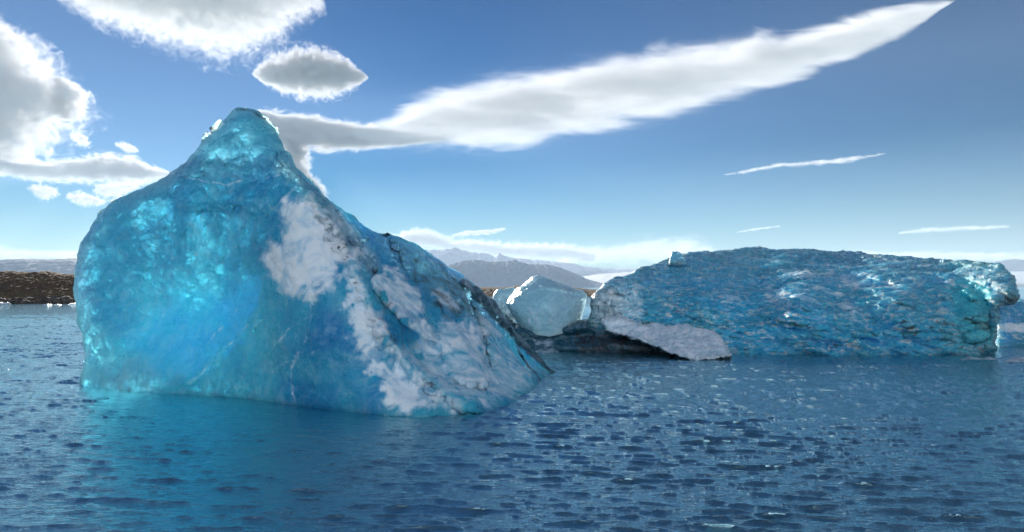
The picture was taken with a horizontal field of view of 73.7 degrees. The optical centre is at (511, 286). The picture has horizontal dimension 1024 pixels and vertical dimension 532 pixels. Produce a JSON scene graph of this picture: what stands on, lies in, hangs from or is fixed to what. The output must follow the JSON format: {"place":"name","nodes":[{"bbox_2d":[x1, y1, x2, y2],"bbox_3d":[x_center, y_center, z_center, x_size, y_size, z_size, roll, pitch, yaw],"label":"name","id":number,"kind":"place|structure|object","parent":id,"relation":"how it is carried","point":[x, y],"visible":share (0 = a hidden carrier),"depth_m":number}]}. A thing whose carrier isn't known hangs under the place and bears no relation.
{"place":"outdoors","nodes":[
{"label":"outdoors","id":0,"kind":"place"},
{"bbox_2d":[0,271,75,303],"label":"moorland terrain","id":1,"kind":"structure","parent":0,"point":[22,284],"depth_m":135.30},
{"bbox_2d":[15,298,26,303],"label":"boulder","id":2,"kind":"object","parent":1,"relation":"on","point":[17,301],"visible":0.63,"depth_m":122.41},
{"bbox_2d":[20,300,29,303],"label":"boulder","id":3,"kind":"object","parent":1,"relation":"on","point":[24,302],"visible":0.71,"depth_m":122.09},
{"bbox_2d":[38,298,47,302],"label":"boulder","id":4,"kind":"object","parent":1,"relation":"on","point":[43,300],"visible":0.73,"depth_m":123.21},
{"bbox_2d":[50,298,62,303],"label":"boulder","id":5,"kind":"object","parent":1,"relation":"on","point":[54,301],"visible":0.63,"depth_m":122.39},
{"bbox_2d":[62,299,74,303],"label":"boulder","id":6,"kind":"object","parent":1,"relation":"on","point":[67,301],"visible":0.87,"depth_m":122.67},
{"bbox_2d":[0,258,76,273],"bbox_3d":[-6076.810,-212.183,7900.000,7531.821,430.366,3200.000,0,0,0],"label":"distant hills","id":7,"kind":"structure","parent":0,"point":[64,265],"depth_m":7125.22},
{"bbox_2d":[0,287,1023,531],"bbox_3d":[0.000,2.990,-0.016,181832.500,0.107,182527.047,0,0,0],"label":"water","id":8,"kind":"structure","parent":0,"point":[732,443],"depth_m":12.38},
{"bbox_2d":[73,107,554,417],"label":"iceberg","id":9,"kind":"object","parent":8,"relation":"on","point":[238,254],"visible":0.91,"depth_m":19.33},
{"bbox_2d":[534,348,558,352],"bbox_3d":[1.456,3.107,31.526,1.465,0.560,1.852,0,0,0],"label":"ice floe","id":10,"kind":"object","parent":8,"relation":"on","point":[540,350],"visible":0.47,"depth_m":31.20},
{"bbox_2d":[504,314,666,353],"bbox_3d":[3.451,2.843,32.869,12.543,4.272,7.429,0,0,14],"label":"dark ice shelf","id":11,"kind":"object","parent":8,"relation":"in","point":[580,336],"visible":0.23,"depth_m":31.96},
{"bbox_2d":[493,287,515,320],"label":"ice block","id":12,"kind":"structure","parent":11,"relation":"on","point":[501,297],"depth_m":35.53},
{"bbox_2d":[506,275,586,336],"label":"ice block","id":13,"kind":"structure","parent":11,"relation":"on","point":[540,305],"depth_m":32.87},
{"bbox_2d":[587,246,1019,360],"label":"iceberg","id":14,"kind":"object","parent":8,"relation":"on","point":[699,305],"visible":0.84,"depth_m":32.69},
{"bbox_2d":[961,356,997,359],"bbox_3d":[19.361,3.176,28.310,1.520,0.531,2.929,0,0,38],"label":"ice floe","id":15,"kind":"object","parent":8,"relation":"on","point":[970,357],"visible":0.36,"depth_m":28.26},
{"bbox_2d":[996,299,1023,346],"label":"iceberg","id":16,"kind":"object","parent":8,"relation":"on","point":[1010,328],"visible":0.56,"depth_m":35.32},
{"bbox_2d":[1002,356,1023,361],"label":"ice floe","id":17,"kind":"object","parent":8,"relation":"on","point":[1017,359],"visible":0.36,"depth_m":27.19},
{"bbox_2d":[0,0,1023,267],"label":"sky","id":18,"kind":"structure","parent":0,"point":[593,133]},
{"bbox_2d":[448,259,602,286],"bbox_3d":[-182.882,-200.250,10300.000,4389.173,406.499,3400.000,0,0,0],"label":"mountains","id":19,"kind":"structure","parent":0,"point":[481,273],"depth_m":9064.70},
{"bbox_2d":[426,247,635,276],"bbox_3d":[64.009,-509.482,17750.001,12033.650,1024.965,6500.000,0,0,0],"label":"snowy mountains","id":20,"kind":"structure","parent":0,"point":[449,256],"depth_m":16552.44},
{"bbox_2d":[479,285,597,295],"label":"shore terrain","id":21,"kind":"structure","parent":0,"point":[488,291],"depth_m":227.30},
{"bbox_2d":[583,271,1023,286],"bbox_3d":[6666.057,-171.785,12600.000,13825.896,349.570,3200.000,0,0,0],"label":"glacier terrain","id":22,"kind":"structure","parent":0,"point":[606,277],"depth_m":12641.26},
{"bbox_2d":[993,259,1023,270],"bbox_3d":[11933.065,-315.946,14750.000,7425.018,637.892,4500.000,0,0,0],"label":"distant hills","id":23,"kind":"structure","parent":0,"point":[1013,264],"depth_m":14060.40}
]}

